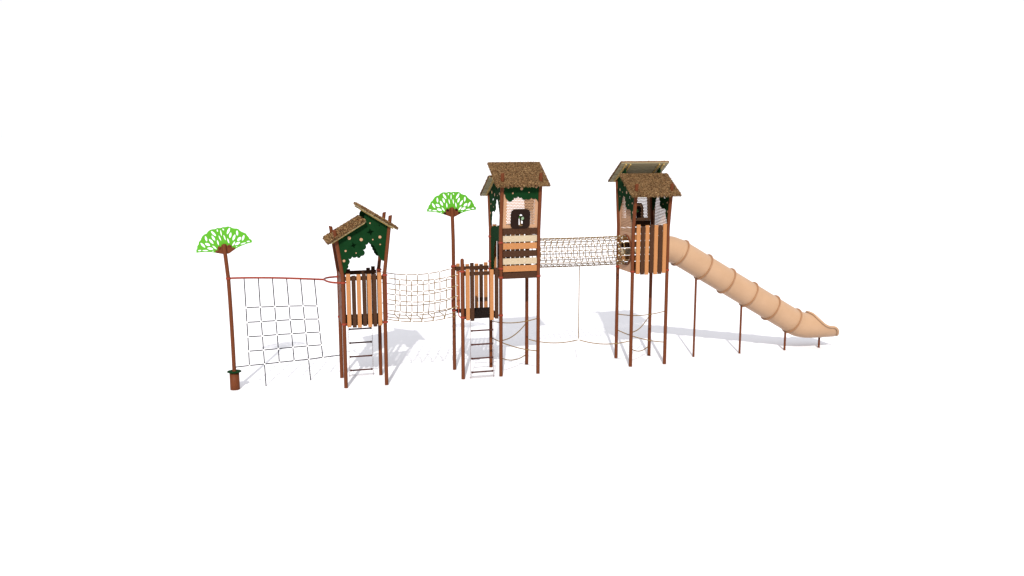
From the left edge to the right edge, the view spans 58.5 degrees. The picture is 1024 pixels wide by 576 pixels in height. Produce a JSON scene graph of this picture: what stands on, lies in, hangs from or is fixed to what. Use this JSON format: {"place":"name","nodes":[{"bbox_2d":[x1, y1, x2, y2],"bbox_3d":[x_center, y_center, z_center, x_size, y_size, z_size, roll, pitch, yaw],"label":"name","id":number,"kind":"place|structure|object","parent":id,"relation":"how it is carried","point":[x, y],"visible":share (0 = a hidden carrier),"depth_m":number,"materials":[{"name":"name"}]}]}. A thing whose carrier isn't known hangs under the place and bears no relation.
{"place":"outdoors","nodes":[
{"label":"outdoors","id":0,"kind":"place"},
{"bbox_2d":[0,138,1023,575],"bbox_3d":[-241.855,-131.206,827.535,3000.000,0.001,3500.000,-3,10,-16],"label":"ground","id":1,"kind":"structure","parent":0,"point":[882,434],"depth_m":23.85,"materials":[{"name":"white"}]},
{"bbox_2d":[196,226,251,389],"bbox_3d":[-6.850,0.512,22.016,1.286,3.990,0.340,-3,10,-16],"label":"palm post","id":2,"kind":"object","parent":1,"relation":"on","point":[224,247],"visible":1,"depth_m":21.86,"materials":[{"name":"red wood"}]},
{"bbox_2d":[231,276,340,385],"bbox_3d":[-5.479,1.071,22.375,2.543,2.774,1.046,-3,10,-16],"label":"climbing net","id":3,"kind":"object","parent":1,"relation":"on","point":[289,306],"visible":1,"depth_m":22.44,"materials":[{"name":"grey fabric"}]},
{"bbox_2d":[323,202,398,387],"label":"thatched tower","id":4,"kind":"structure","parent":1,"relation":"on","point":[352,237],"depth_m":22.19,"materials":[{"name":"red wood"}]},
{"bbox_2d":[348,327,373,375],"bbox_3d":[-3.885,1.502,23.477,0.665,1.565,0.060,-3,10,-16],"label":"chain ladder","id":5,"kind":"object","parent":4,"relation":"hanging from","point":[360,355],"visible":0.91,"depth_m":23.49,"materials":[{"name":"metal"}]},
{"bbox_2d":[380,267,460,321],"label":"rope bridge","id":6,"kind":"structure","parent":4,"relation":"attached to","point":[417,305],"depth_m":22.98,"materials":[{"name":"white fabric"}]},
{"bbox_2d":[427,192,475,369],"bbox_3d":[-1.540,-0.158,23.898,1.302,4.696,0.184,-3,10,-16],"label":"palm post","id":7,"kind":"object","parent":1,"relation":"on","point":[452,210],"visible":1,"depth_m":23.69,"materials":[{"name":"red wood"}]},
{"bbox_2d":[455,258,498,378],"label":"platform","id":8,"kind":"structure","parent":1,"relation":"on","point":[467,273],"depth_m":23.15,"materials":[{"name":"red wood"}]},
{"bbox_2d":[470,320,493,377],"bbox_3d":[-0.761,1.534,23.285,0.665,1.565,0.060,-3,10,-16],"label":"chain ladder","id":9,"kind":"object","parent":8,"relation":"hanging from","point":[492,343],"visible":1,"depth_m":23.29,"materials":[{"name":"metal"}]},
{"bbox_2d":[653,236,838,356],"bbox_3d":[6.695,0.154,25.831,5.659,3.447,0.837,-3,10,-16],"label":"tube slide","id":10,"kind":"object","parent":1,"relation":"on","point":[718,276],"visible":0.98,"depth_m":25.50,"materials":[{"name":"beige plastic"}]},
{"bbox_2d":[0,0,1023,138],"label":"sky","id":11,"kind":"structure","parent":0,"point":[70,69],"materials":[{"name":"white"}]},
{"bbox_2d":[480,161,550,376],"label":"thatched tower","id":12,"kind":"structure","parent":0,"point":[509,182],"depth_m":23.16,"materials":[{"name":"red wood"}]},
{"bbox_2d":[494,318,536,360],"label":"balance ropes","id":13,"kind":"object","parent":12,"relation":"attached to","point":[514,335],"visible":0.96,"depth_m":24.02,"materials":[{"name":"beige fabric"}]},
{"bbox_2d":[519,215,524,225],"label":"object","id":14,"kind":"object","parent":12,"relation":"attached to","point":[521,218],"visible":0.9,"depth_m":22.95,"materials":[{"name":"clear plastic"}]},
{"bbox_2d":[608,160,681,366],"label":"thatched tower","id":15,"kind":"structure","parent":0,"point":[650,181],"depth_m":24.30,"materials":[{"name":"red wood"}]},
{"bbox_2d":[532,235,629,267],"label":"net tunnel","id":16,"kind":"structure","parent":15,"relation":"attached to","point":[579,250],"depth_m":24.15,"materials":[{"name":"beige fabric"}]},
{"bbox_2d":[529,266,628,344],"bbox_3d":[1.795,0.461,24.418,2.697,2.125,0.036,1,9,4],"label":"hanging rope","id":17,"kind":"object","parent":16,"relation":"hanging from","point":[578,326],"visible":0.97,"depth_m":24.53,"materials":[{"name":"white fabric"}]},
{"bbox_2d":[618,311,663,351],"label":"balance ropes","id":18,"kind":"object","parent":15,"relation":"attached to","point":[639,328],"visible":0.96,"depth_m":25.03,"materials":[{"name":"beige fabric"}]}
]}

